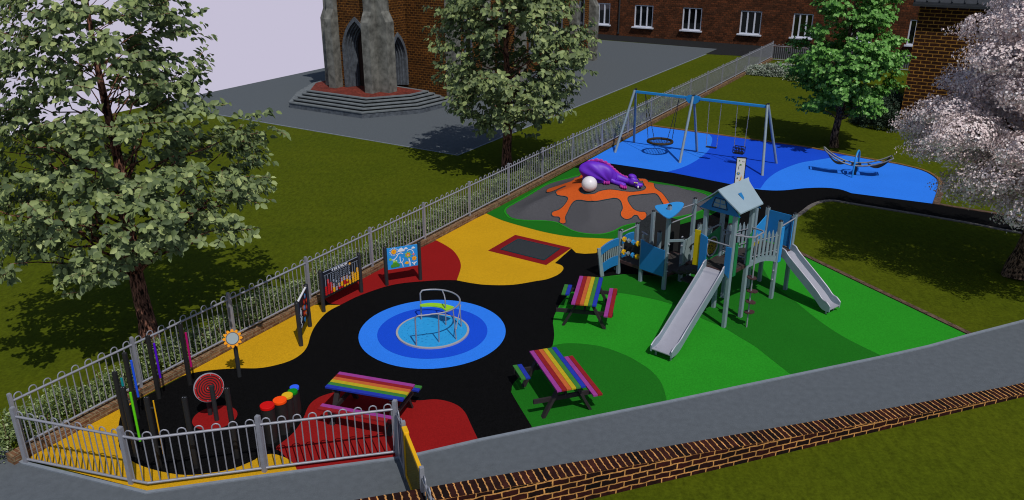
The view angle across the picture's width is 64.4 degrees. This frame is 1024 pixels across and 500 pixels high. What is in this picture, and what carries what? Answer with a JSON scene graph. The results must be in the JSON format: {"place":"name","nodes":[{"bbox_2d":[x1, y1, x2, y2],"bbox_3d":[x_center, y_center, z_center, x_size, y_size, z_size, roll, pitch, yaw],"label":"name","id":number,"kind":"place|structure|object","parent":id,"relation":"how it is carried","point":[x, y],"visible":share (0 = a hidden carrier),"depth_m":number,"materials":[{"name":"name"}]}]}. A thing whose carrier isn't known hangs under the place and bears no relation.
{"place":"outdoors","nodes":[
{"label":"outdoors","id":0,"kind":"place"},
{"bbox_2d":[0,0,324,134],"label":"sky","id":1,"kind":"structure","parent":0,"point":[258,40],"materials":[{"name":"white"}]},
{"bbox_2d":[171,40,715,154],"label":"plaza","id":2,"kind":"structure","parent":0,"point":[616,65],"depth_m":42.95,"materials":[{"name":"grey asphalt"}]},
{"bbox_2d":[183,54,705,155],"bbox_3d":[-2.325,-10.902,50.715,19.439,0.020,31.744,13,25,29],"label":"plaza edging","id":3,"kind":"object","parent":2,"relation":"on","point":[480,145],"visible":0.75,"depth_m":37.92,"materials":[{"name":"concrete"}]},
{"bbox_2d":[0,40,1023,499],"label":"lawn","id":4,"kind":"structure","parent":0,"point":[334,192],"depth_m":23.11,"materials":[{"name":"green plant"}]},
{"bbox_2d":[0,0,290,343],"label":"broadleaf tree","id":5,"kind":"object","parent":4,"relation":"on","point":[130,254],"visible":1,"depth_m":15.88,"materials":[{"name":"green plant"}]},
{"bbox_2d":[0,86,693,462],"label":"hedge","id":6,"kind":"object","parent":4,"relation":"on","point":[278,292],"visible":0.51,"depth_m":19.63,"materials":[{"name":"green plant"}]},
{"bbox_2d":[5,58,772,464],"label":"brick wall","id":7,"kind":"structure","parent":4,"relation":"on","point":[103,410],"depth_m":19.51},
{"bbox_2d":[6,41,773,443],"bbox_3d":[4.551,-5.374,35.156,0.060,1.150,52.160,13,25,28],"label":"bow top railing","id":8,"kind":"object","parent":7,"relation":"on","point":[132,345],"visible":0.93,"depth_m":22.32,"materials":[{"name":"metal"}]},
{"bbox_2d":[288,0,598,118],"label":"church","id":9,"kind":"structure","parent":4,"relation":"on","point":[379,58],"depth_m":41.83,"materials":[{"name":"stone"}]},
{"bbox_2d":[358,35,364,85],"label":"door","id":10,"kind":"structure","parent":9,"relation":"in","point":[360,54],"depth_m":42.86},
{"bbox_2d":[463,18,472,60],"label":"window","id":11,"kind":"structure","parent":9,"relation":"in","point":[468,40],"depth_m":43.36,"materials":[{"name":"stone"}]},
{"bbox_2d":[498,9,503,62],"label":"window","id":12,"kind":"structure","parent":9,"relation":"in","point":[501,27],"depth_m":45.87,"materials":[{"name":"stone"}]},
{"bbox_2d":[528,12,535,54],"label":"window","id":13,"kind":"structure","parent":9,"relation":"in","point":[530,44],"depth_m":49.01,"materials":[{"name":"stone"}]},
{"bbox_2d":[556,11,562,37],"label":"window","id":14,"kind":"structure","parent":9,"relation":"in","point":[560,24],"depth_m":51.75,"materials":[{"name":"grey"}]},
{"bbox_2d":[579,0,585,40],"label":"window","id":15,"kind":"structure","parent":9,"relation":"in","point":[582,15],"depth_m":54.09,"materials":[{"name":"stone"}]},
{"bbox_2d":[422,0,601,168],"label":"broadleaf tree","id":16,"kind":"object","parent":4,"relation":"on","point":[507,116],"visible":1,"depth_m":28.87,"materials":[{"name":"green plant"}]},
{"bbox_2d":[0,319,1023,493],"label":"path kerb","id":17,"kind":"structure","parent":4,"relation":"on","point":[88,478],"depth_m":15.14,"materials":[{"name":"concrete"}]},
{"bbox_2d":[0,322,1023,499],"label":"footpath","id":18,"kind":"structure","parent":4,"relation":"on","point":[992,359],"depth_m":15.54,"materials":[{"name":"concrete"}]},
{"bbox_2d":[396,410,434,499],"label":"path gate","id":19,"kind":"structure","parent":18,"relation":"on","point":[413,469],"depth_m":13.51,"materials":[{"name":"metal"}]},
{"bbox_2d":[45,137,1023,487],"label":"black play surface","id":20,"kind":"object","parent":4,"relation":"on","point":[477,391],"visible":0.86,"depth_m":17.86,"materials":[{"name":"rubber"}]},
{"bbox_2d":[112,371,129,439],"bbox_3d":[-7.130,2.863,14.937,0.191,1.450,0.102,0,22,0],"label":"chime post","id":21,"kind":"object","parent":20,"relation":"on","point":[117,384],"visible":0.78,"depth_m":14.83,"materials":[{"name":"black plastic"}]},
{"bbox_2d":[120,386,140,456],"bbox_3d":[-6.739,3.062,14.446,0.201,1.450,0.102,0,22,0],"label":"chime post","id":22,"kind":"object","parent":20,"relation":"on","point":[125,401],"visible":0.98,"depth_m":14.36,"materials":[{"name":"black plastic"}]},
{"bbox_2d":[122,352,139,418],"bbox_3d":[-7.256,2.604,15.574,0.186,1.450,0.102,0,22,0],"label":"chime post","id":23,"kind":"object","parent":20,"relation":"on","point":[127,366],"visible":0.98,"depth_m":15.48,"materials":[{"name":"black plastic"}]},
{"bbox_2d":[143,396,162,468],"bbox_3d":[-6.200,3.182,14.138,0.181,1.460,0.100,0,22,0],"label":"chime post","id":24,"kind":"object","parent":20,"relation":"on","point":[149,414],"visible":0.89,"depth_m":14.04,"materials":[{"name":"black plastic"}]},
{"bbox_2d":[145,335,161,398],"bbox_3d":[-7.114,2.345,16.226,0.186,1.440,0.102,0,22,0],"label":"chime post","id":25,"kind":"object","parent":20,"relation":"on","point":[150,349],"visible":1,"depth_m":16.16,"materials":[{"name":"black plastic"}]},
{"bbox_2d":[29,442,296,489],"bbox_3d":[-6.263,3.848,14.396,4.926,0.001,1.241,3,22,7],"label":"yellow play surface","id":26,"kind":"object","parent":20,"relation":"on","point":[163,475],"visible":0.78,"depth_m":14.36,"materials":[{"name":"rubber"}]},
{"bbox_2d":[30,305,338,456],"bbox_3d":[-6.195,2.674,17.296,1.575,0.001,7.795,13,26,29],"label":"yellow play surface","id":27,"kind":"object","parent":20,"relation":"on","point":[277,344],"visible":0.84,"depth_m":18.10,"materials":[{"name":"rubber"}]},
{"bbox_2d":[294,284,311,346],"bbox_3d":[-4.812,1.493,18.753,0.108,1.115,1.057,0,22,-1],"label":"disc play panel","id":28,"kind":"object","parent":27,"relation":"on","point":[302,308],"visible":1,"depth_m":18.59,"materials":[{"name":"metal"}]},
{"bbox_2d":[177,322,192,385],"bbox_3d":[-6.683,2.144,16.706,0.171,1.450,0.102,0,22,0],"label":"chime post","id":29,"kind":"object","parent":20,"relation":"on","point":[183,338],"visible":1,"depth_m":16.65,"materials":[{"name":"black plastic"}]},
{"bbox_2d":[181,396,198,468],"bbox_3d":[-5.595,3.182,14.138,0.098,1.460,0.100,0,22,0],"label":"chime post","id":30,"kind":"object","parent":20,"relation":"on","point":[185,405],"visible":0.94,"depth_m":14.08,"materials":[{"name":"black plastic"}]},
{"bbox_2d":[9,399,398,484],"bbox_3d":[-5.355,3.364,14.077,6.701,1.170,0.826,-1,22,-2],"label":"bow top railing","id":31,"kind":"object","parent":20,"relation":"on","point":[264,466],"visible":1,"depth_m":14.06,"materials":[{"name":"metal"}]},
{"bbox_2d":[192,406,236,429],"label":"red play surface","id":32,"kind":"object","parent":20,"relation":"on","point":[204,419],"visible":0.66,"depth_m":15.79,"materials":[{"name":"rubber"}]},
{"bbox_2d":[193,373,223,420],"bbox_3d":[-5.824,2.826,15.679,0.531,0.959,0.320,-4,23,-10],"label":"spiral spinner","id":33,"kind":"object","parent":32,"relation":"on","point":[208,388],"visible":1,"depth_m":15.57,"materials":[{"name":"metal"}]},
{"bbox_2d":[224,387,239,458],"bbox_3d":[-4.962,3.074,14.404,0.098,1.460,0.100,0,22,0],"label":"chime post","id":34,"kind":"object","parent":20,"relation":"on","point":[231,418],"visible":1,"depth_m":14.35,"materials":[{"name":"black plastic"}]},
{"bbox_2d":[222,329,242,376],"bbox_3d":[-5.809,2.195,17.036,0.402,1.108,0.268,0,22,0],"label":"sunflower mirror","id":35,"kind":"object","parent":20,"relation":"on","point":[232,338],"visible":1,"depth_m":16.90,"materials":[{"name":"metal"}]},
{"bbox_2d":[260,401,278,443],"bbox_3d":[-4.480,3.193,15.014,0.264,0.780,0.264,0,22,0],"label":"play drum","id":36,"kind":"object","parent":20,"relation":"on","point":[267,408],"visible":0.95,"depth_m":14.91,"materials":[{"name":"plastic"}]},
{"bbox_2d":[273,396,289,434],"bbox_3d":[-4.329,3.118,15.280,0.256,0.720,0.256,0,22,0],"label":"play drum","id":37,"kind":"object","parent":20,"relation":"on","point":[280,407],"visible":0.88,"depth_m":15.17,"materials":[{"name":"plastic"}]},
{"bbox_2d":[281,392,295,426],"bbox_3d":[-4.254,3.049,15.503,0.208,0.680,0.208,0,22,0],"label":"play drum","id":38,"kind":"object","parent":20,"relation":"on","point":[290,403],"visible":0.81,"depth_m":15.41,"materials":[{"name":"plastic"}]},
{"bbox_2d":[287,388,299,418],"bbox_3d":[-4.207,2.991,15.698,0.188,0.640,0.188,0,22,0],"label":"play drum","id":39,"kind":"object","parent":20,"relation":"on","point":[294,391],"visible":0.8,"depth_m":15.62,"materials":[{"name":"plastic"}]},
{"bbox_2d":[290,384,301,413],"bbox_3d":[-4.228,2.932,15.898,0.180,0.600,0.180,0,22,0],"label":"play drum","id":40,"kind":"object","parent":20,"relation":"on","point":[296,386],"visible":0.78,"depth_m":15.82,"materials":[{"name":"blue plastic"}]},
{"bbox_2d":[276,391,477,469],"bbox_3d":[-2.487,3.386,15.544,3.706,0.001,2.632,0,22,0],"label":"red play surface","id":41,"kind":"object","parent":20,"relation":"on","point":[433,423],"visible":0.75,"depth_m":15.41,"materials":[{"name":"rubber"}]},
{"bbox_2d":[317,372,421,435],"bbox_3d":[-2.732,2.934,15.774,1.620,0.713,1.360,7,23,16],"label":"picnic table","id":42,"kind":"object","parent":41,"relation":"on","point":[353,385],"visible":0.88,"depth_m":15.57,"materials":[{"name":"multicoloured wood"}]},
{"bbox_2d":[325,240,460,304],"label":"red play surface","id":43,"kind":"object","parent":20,"relation":"on","point":[440,261],"visible":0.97,"depth_m":22.28,"materials":[{"name":"rubber"}]},
{"bbox_2d":[318,252,362,311],"bbox_3d":[-4.290,0.805,20.447,0.110,1.115,1.461,14,26,31],"label":"counting game panel","id":44,"kind":"object","parent":43,"relation":"on","point":[339,277],"visible":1,"depth_m":20.33,"materials":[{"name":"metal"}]},
{"bbox_2d":[382,241,421,285],"bbox_3d":[-2.894,0.362,21.537,1.034,1.115,0.110,-9,24,-21],"label":"nature play panel","id":45,"kind":"object","parent":43,"relation":"on","point":[401,257],"visible":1,"depth_m":21.45,"materials":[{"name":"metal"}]},
{"bbox_2d":[358,300,505,368],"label":"light blue play surface","id":46,"kind":"object","parent":20,"relation":"on","point":[371,345],"visible":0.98,"depth_m":18.74,"materials":[{"name":"rubber"}]},
{"bbox_2d":[377,307,486,358],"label":"dark blue play surface","id":47,"kind":"object","parent":46,"relation":"on","point":[391,342],"visible":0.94,"depth_m":18.87,"materials":[{"name":"rubber"}]},
{"bbox_2d":[396,289,468,348],"bbox_3d":[-1.866,1.555,18.996,1.720,0.819,1.720,0,22,0],"label":"roundabout","id":48,"kind":"object","parent":47,"relation":"on","point":[440,330],"visible":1,"depth_m":19.08,"materials":[{"name":"metal"}]},
{"bbox_2d":[437,214,611,284],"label":"yellow play surface","id":49,"kind":"object","parent":20,"relation":"on","point":[470,244],"visible":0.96,"depth_m":23.84,"materials":[{"name":"rubber"}]},
{"bbox_2d":[488,235,569,264],"bbox_3d":[0.530,-0.023,23.924,2.008,0.001,1.519,14,26,30],"label":"trampoline surround","id":50,"kind":"object","parent":49,"relation":"on","point":[555,255],"visible":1,"depth_m":23.83,"materials":[{"name":"red rubber"}]},
{"bbox_2d":[501,239,559,259],"bbox_3d":[0.550,-0.024,23.912,1.529,0.018,1.040,13,26,30],"label":"sunken trampoline","id":51,"kind":"object","parent":50,"relation":"on","point":[531,249],"visible":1,"depth_m":23.88,"materials":[{"name":"grey rubber"}]},
{"bbox_2d":[487,168,715,238],"bbox_3d":[3.364,-1.502,27.564,6.451,0.001,6.754,13,26,30],"label":"dark green play surface","id":52,"kind":"object","parent":20,"relation":"on","point":[543,226],"visible":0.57,"depth_m":26.12,"materials":[{"name":"rubber"}]},
{"bbox_2d":[506,176,709,233],"bbox_3d":[3.350,-1.899,27.550,5.890,0.751,5.948,13,25,29],"label":"grey play mound","id":53,"kind":"object","parent":52,"relation":"on","point":[597,217],"visible":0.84,"depth_m":26.72,"materials":[{"name":"rubber"}]},
{"bbox_2d":[582,176,596,192],"bbox_3d":[2.553,-2.174,26.820,0.520,0.525,0.520,0,22,0],"label":"white ball","id":54,"kind":"object","parent":53,"relation":"on","point":[589,184],"visible":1,"depth_m":26.64,"materials":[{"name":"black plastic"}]},
{"bbox_2d":[547,175,668,222],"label":"orange play surface","id":55,"kind":"object","parent":53,"relation":"on","point":[570,190],"visible":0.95,"depth_m":26.88,"materials":[{"name":"rubber"}]},
{"bbox_2d":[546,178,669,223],"bbox_3d":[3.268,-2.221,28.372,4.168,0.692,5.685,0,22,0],"label":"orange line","id":56,"kind":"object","parent":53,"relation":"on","point":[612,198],"visible":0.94,"depth_m":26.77,"materials":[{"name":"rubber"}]},
{"bbox_2d":[579,158,642,188],"bbox_3d":[3.366,-2.614,27.456,2.162,0.923,0.888,6,23,15],"label":"dragon sculpture","id":57,"kind":"object","parent":53,"relation":"on","point":[602,171],"visible":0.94,"depth_m":27.26,"materials":[{"name":"purple plastic"}]},
{"bbox_2d":[504,174,711,234],"bbox_3d":[3.350,-1.560,27.688,5.930,0.010,5.988,13,25,29],"label":"bright green line","id":58,"kind":"object","parent":52,"relation":"on","point":[573,230],"visible":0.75,"depth_m":26.53,"materials":[{"name":"rubber"}]},
{"bbox_2d":[511,241,964,425],"bbox_3d":[4.200,1.625,19.879,10.873,0.001,7.168,-10,24,-23],"label":"green play surface","id":59,"kind":"object","parent":20,"relation":"on","point":[709,356],"visible":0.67,"depth_m":19.11,"materials":[{"name":"rubber"}]},
{"bbox_2d":[556,276,617,329],"bbox_3d":[1.831,1.297,19.804,1.360,0.713,1.620,4,23,11],"label":"picnic table","id":60,"kind":"object","parent":59,"relation":"on","point":[587,290],"visible":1,"depth_m":19.48,"materials":[{"name":"multicoloured wood"}]},
{"bbox_2d":[511,343,666,426],"bbox_3d":[1.415,2.682,17.266,3.146,0.001,2.896,-7,23,-17],"label":"dark green play surface","id":61,"kind":"object","parent":59,"relation":"on","point":[621,381],"visible":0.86,"depth_m":16.82,"materials":[{"name":"rubber"}]},
{"bbox_2d":[513,347,602,418],"bbox_3d":[0.891,2.684,16.391,1.360,0.713,1.620,-7,23,-17],"label":"picnic table","id":62,"kind":"object","parent":61,"relation":"on","point":[564,375],"visible":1,"depth_m":16.16,"materials":[{"name":"multicoloured plastic"}]},
{"bbox_2d":[597,177,840,359],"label":"play tower","id":63,"kind":"structure","parent":59,"relation":"on","point":[707,259],"depth_m":20.11,"materials":[{"name":"blue metal"}]},
{"bbox_2d":[559,241,880,373],"bbox_3d":[4.651,1.134,21.076,7.152,0.001,8.078,0,22,0],"label":"dark green play surface","id":64,"kind":"object","parent":59,"relation":"on","point":[787,333],"visible":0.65,"depth_m":19.62,"materials":[{"name":"rubber"}]},
{"bbox_2d":[734,157,746,222],"bbox_3d":[7.100,-1.846,25.531,0.300,2.200,0.069,6,23,15],"label":"tall picture board","id":65,"kind":"object","parent":20,"relation":"on","point":[740,168],"visible":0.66,"depth_m":25.24,"materials":[{"name":"white plastic"}]},
{"bbox_2d":[589,126,937,203],"bbox_3d":[10.007,-3.450,32.370,12.703,0.001,6.885,14,26,30],"label":"light blue play surface","id":66,"kind":"object","parent":20,"relation":"on","point":[893,181],"visible":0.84,"depth_m":31.45,"materials":[{"name":"rubber"}]},
{"bbox_2d":[614,88,777,175],"bbox_3d":[7.417,-4.931,32.687,6.290,2.569,2.141,13,26,29],"label":"swing frame","id":67,"kind":"object","parent":66,"relation":"on","point":[693,100],"visible":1,"depth_m":32.33,"materials":[{"name":"blue metal"}]},
{"bbox_2d":[645,94,678,145],"bbox_3d":[6.095,-5.311,33.241,1.269,1.932,1.131,0,22,0],"label":"basket swing","id":68,"kind":"object","parent":67,"relation":"hanging from","point":[649,141],"visible":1,"depth_m":33.44,"materials":[{"name":"metal"}]},
{"bbox_2d":[706,102,721,148],"bbox_3d":[7.992,-4.957,32.254,0.515,1.838,0.180,13,26,30],"label":"flat swing","id":69,"kind":"object","parent":67,"relation":"hanging from","point":[718,129],"visible":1,"depth_m":32.37,"materials":[{"name":"metal"}]},
{"bbox_2d":[732,105,749,154],"bbox_3d":[8.939,-4.695,31.712,0.501,1.916,0.310,13,26,30],"label":"cradle swing","id":70,"kind":"object","parent":67,"relation":"hanging from","point":[738,151],"visible":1,"depth_m":31.89,"materials":[{"name":"metal"}]},
{"bbox_2d":[824,146,893,177],"bbox_3d":[13.041,-3.312,30.753,2.510,0.985,0.880,3,22,7],"label":"seesaw","id":71,"kind":"object","parent":66,"relation":"on","point":[855,165],"visible":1,"depth_m":30.68,"materials":[{"name":"blue paint"}]},
{"bbox_2d":[357,383,1023,499],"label":"front brick wall","id":72,"kind":"structure","parent":4,"relation":"on","point":[595,478],"depth_m":14.08,"materials":[{"name":"brown brick"}]},
{"bbox_2d":[598,34,909,67],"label":"tarmac strip","id":73,"kind":"object","parent":4,"relation":"on","point":[731,49],"visible":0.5,"depth_m":62.74,"materials":[{"name":"grey asphalt"}]},
{"bbox_2d":[597,0,919,56],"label":"long brick building","id":74,"kind":"structure","parent":4,"relation":"on","point":[758,22],"depth_m":63.24,"materials":[{"name":"brick"}]},
{"bbox_2d":[598,3,610,25],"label":"window","id":75,"kind":"structure","parent":74,"relation":"in","point":[604,8],"depth_m":68.36,"materials":[{"name":"white paint"}]},
{"bbox_2d":[631,5,653,28],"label":"window","id":76,"kind":"structure","parent":74,"relation":"in","point":[643,19],"depth_m":66.68,"materials":[{"name":"white paint"}]},
{"bbox_2d":[679,7,701,32],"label":"window","id":77,"kind":"structure","parent":74,"relation":"in","point":[692,17],"depth_m":64.72,"materials":[{"name":"white paint"}]},
{"bbox_2d":[736,10,761,36],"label":"window","id":78,"kind":"structure","parent":74,"relation":"in","point":[750,21],"depth_m":62.50,"materials":[{"name":"white paint"}]},
{"bbox_2d":[789,13,813,39],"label":"window","id":79,"kind":"structure","parent":74,"relation":"in","point":[798,19],"depth_m":60.68,"materials":[{"name":"white paint"}]},
{"bbox_2d":[904,19,916,46],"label":"window","id":80,"kind":"structure","parent":74,"relation":"in","point":[912,27],"depth_m":57.12,"materials":[{"name":"white paint"}]},
{"bbox_2d":[741,63,784,76],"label":"shrub","id":81,"kind":"object","parent":4,"relation":"on","point":[753,70],"visible":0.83,"depth_m":50.61,"materials":[{"name":"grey plant"}]},
{"bbox_2d":[756,61,797,77],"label":"shrub","id":82,"kind":"object","parent":4,"relation":"on","point":[775,65],"visible":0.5,"depth_m":50.19,"materials":[{"name":"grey plant"}]},
{"bbox_2d":[650,125,940,187],"bbox_3d":[11.722,-4.318,34.471,2.207,0.050,13.310,-19,29,-39],"label":"timber edging","id":83,"kind":"object","parent":4,"relation":"on","point":[931,173],"visible":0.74,"depth_m":34.63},
{"bbox_2d":[782,72,815,81],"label":"shrub","id":84,"kind":"object","parent":4,"relation":"on","point":[788,77],"visible":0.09,"depth_m":49.08,"materials":[{"name":"green plant"}]},
{"bbox_2d":[772,44,910,69],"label":"bow top railing","id":85,"kind":"object","parent":4,"relation":"on","point":[805,52],"visible":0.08,"depth_m":55.44,"materials":[{"name":"metal"}]},
{"bbox_2d":[776,0,916,147],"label":"maple tree","id":86,"kind":"object","parent":4,"relation":"on","point":[837,85],"visible":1,"depth_m":32.35,"materials":[{"name":"green plant"}]},
{"bbox_2d":[849,115,882,124],"bbox_3d":[16.852,-6.518,38.573,1.519,1.077,1.386,-19,29,-38],"label":"shrub","id":87,"kind":"object","parent":4,"relation":"on","point":[854,119],"visible":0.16,"depth_m":38.46,"materials":[{"name":"green plant"}]},
{"bbox_2d":[783,245,971,333],"bbox_3d":[9.203,0.741,22.046,0.147,0.030,7.168,-10,24,-23],"label":"block edging","id":88,"kind":"object","parent":4,"relation":"on","point":[935,317],"visible":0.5,"depth_m":20.95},
{"bbox_2d":[856,84,903,131],"bbox_3d":[17.520,-6.759,37.867,2.523,2.093,2.780,-21,30,-41],"label":"shrub","id":89,"kind":"object","parent":4,"relation":"on","point":[896,101],"visible":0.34,"depth_m":37.35,"materials":[{"name":"green plant"}]},
{"bbox_2d":[792,199,1021,233],"bbox_3d":[12.574,-0.994,26.315,9.698,0.030,3.714,2,22,4],"label":"block edging","id":90,"kind":"object","parent":4,"relation":"on","point":[805,209],"visible":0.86,"depth_m":26.88,"materials":[{"name":"grey concrete"}]},
{"bbox_2d":[933,177,944,203],"bbox_3d":[15.320,-2.142,29.141,0.358,0.030,3.503,11,24,25],"label":"block edging","id":91,"kind":"object","parent":4,"relation":"on","point":[937,199],"visible":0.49,"depth_m":28.44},
{"bbox_2d":[887,0,1023,279],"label":"blossom tree","id":92,"kind":"object","parent":4,"relation":"on","point":[970,138],"visible":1,"depth_m":20.27,"materials":[{"name":"white plant"}]},
{"bbox_2d":[933,203,1023,217],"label":"block edging","id":93,"kind":"object","parent":4,"relation":"on","point":[972,209],"visible":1,"depth_m":27.17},
{"bbox_2d":[668,134,846,187],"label":"dark blue play surface","id":94,"kind":"object","parent":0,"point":[718,163],"visible":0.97,"depth_m":32.88,"materials":[{"name":"rubber"}]},
{"bbox_2d":[897,0,1023,142],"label":"corner brick building","id":95,"kind":"structure","parent":0,"point":[934,47],"depth_m":35.40,"materials":[{"name":"brick"}]}
]}

